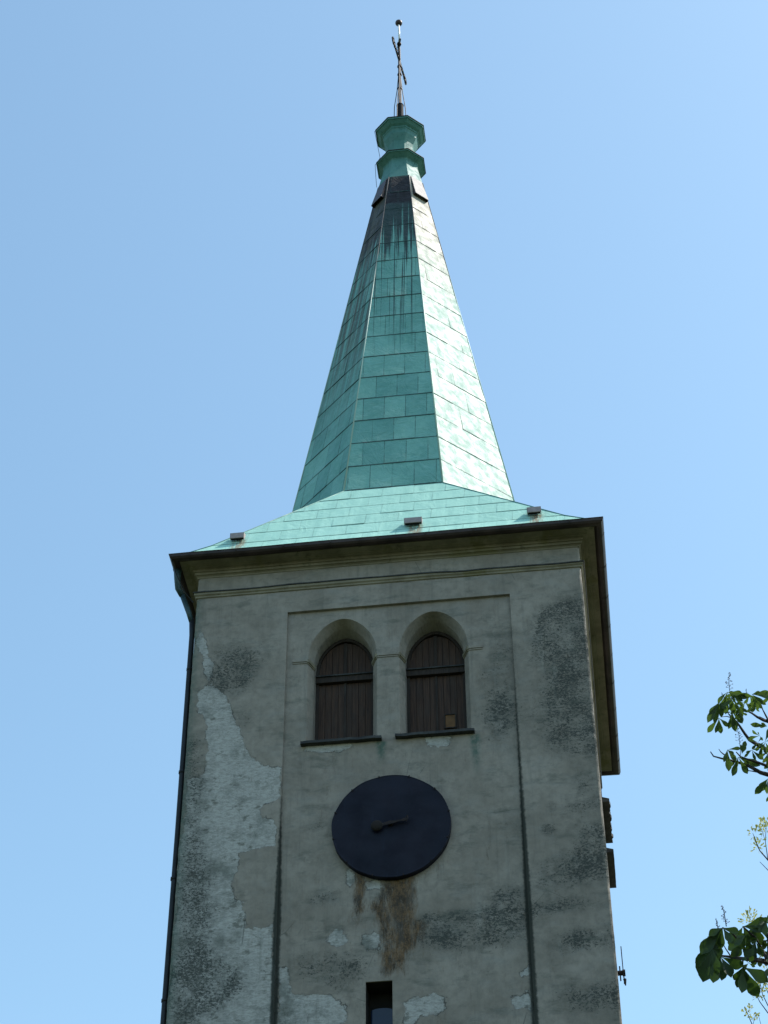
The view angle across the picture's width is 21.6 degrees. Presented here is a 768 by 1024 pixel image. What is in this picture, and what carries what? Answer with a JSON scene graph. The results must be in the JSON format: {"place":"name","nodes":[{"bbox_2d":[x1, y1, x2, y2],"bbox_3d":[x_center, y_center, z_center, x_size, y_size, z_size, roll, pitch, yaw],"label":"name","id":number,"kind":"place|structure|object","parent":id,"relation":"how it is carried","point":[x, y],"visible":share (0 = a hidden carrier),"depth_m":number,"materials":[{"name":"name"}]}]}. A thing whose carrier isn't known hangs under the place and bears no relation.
{"place":"outdoors","nodes":[
{"label":"outdoors","id":0,"kind":"place"},
{"bbox_2d":[0,0,767,1023],"label":"sky","id":1,"kind":"structure","parent":0,"point":[188,189],"materials":[{"name":"blue"}]},
{"bbox_2d":[160,19,626,1023],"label":"church tower","id":2,"kind":"structure","parent":0,"point":[400,753],"depth_m":34.67,"materials":[{"name":"paint"}]},
{"bbox_2d":[300,639,381,746],"bbox_3d":[-0.705,3.111,35.332,1.390,2.597,0.594,-5,-42,5],"label":"belfry window","id":3,"kind":"structure","parent":2,"relation":"in","point":[351,721],"depth_m":35.53,"materials":[{"name":"brown wood"}]},
{"bbox_2d":[366,981,392,1023],"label":"slit window","id":4,"kind":"structure","parent":2,"relation":"in","point":[379,996],"depth_m":31.38,"materials":[{"name":"black glass"}]},
{"bbox_2d":[395,631,474,738],"bbox_3d":[0.887,2.971,35.187,1.350,2.596,0.595,-5,-42,5],"label":"belfry window","id":5,"kind":"structure","parent":2,"relation":"in","point":[446,720],"depth_m":35.39,"materials":[{"name":"brown wood"}]},
{"bbox_2d":[592,694,601,795],"bbox_3d":[3.935,4.494,37.069,0.008,2.661,1.200,-5,-42,5],"label":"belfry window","id":6,"kind":"structure","parent":2,"relation":"in","point":[592,694],"depth_m":36.44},
{"bbox_3d":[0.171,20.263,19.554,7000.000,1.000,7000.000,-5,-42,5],"label":"ground","id":7,"kind":"structure","parent":0,"visible":0},
{"bbox_2d":[695,906,767,996],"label":"chestnut tree","id":8,"kind":"object","parent":7,"relation":"on","point":[711,965],"visible":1,"depth_m":14.82,"materials":[{"name":"green plant"}]},
{"bbox_2d":[707,672,767,801],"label":"chestnut tree","id":9,"kind":"object","parent":7,"relation":"on","point":[725,705],"visible":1,"depth_m":25.38,"materials":[{"name":"green leaf"},{"name":"dark twig"},{"name":"dark bark"}]},
{"bbox_2d":[737,816,767,1023],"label":"maple tree","id":10,"kind":"object","parent":7,"relation":"on","point":[746,913],"visible":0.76,"depth_m":32.83,"materials":[{"name":"green plant"}]}
]}

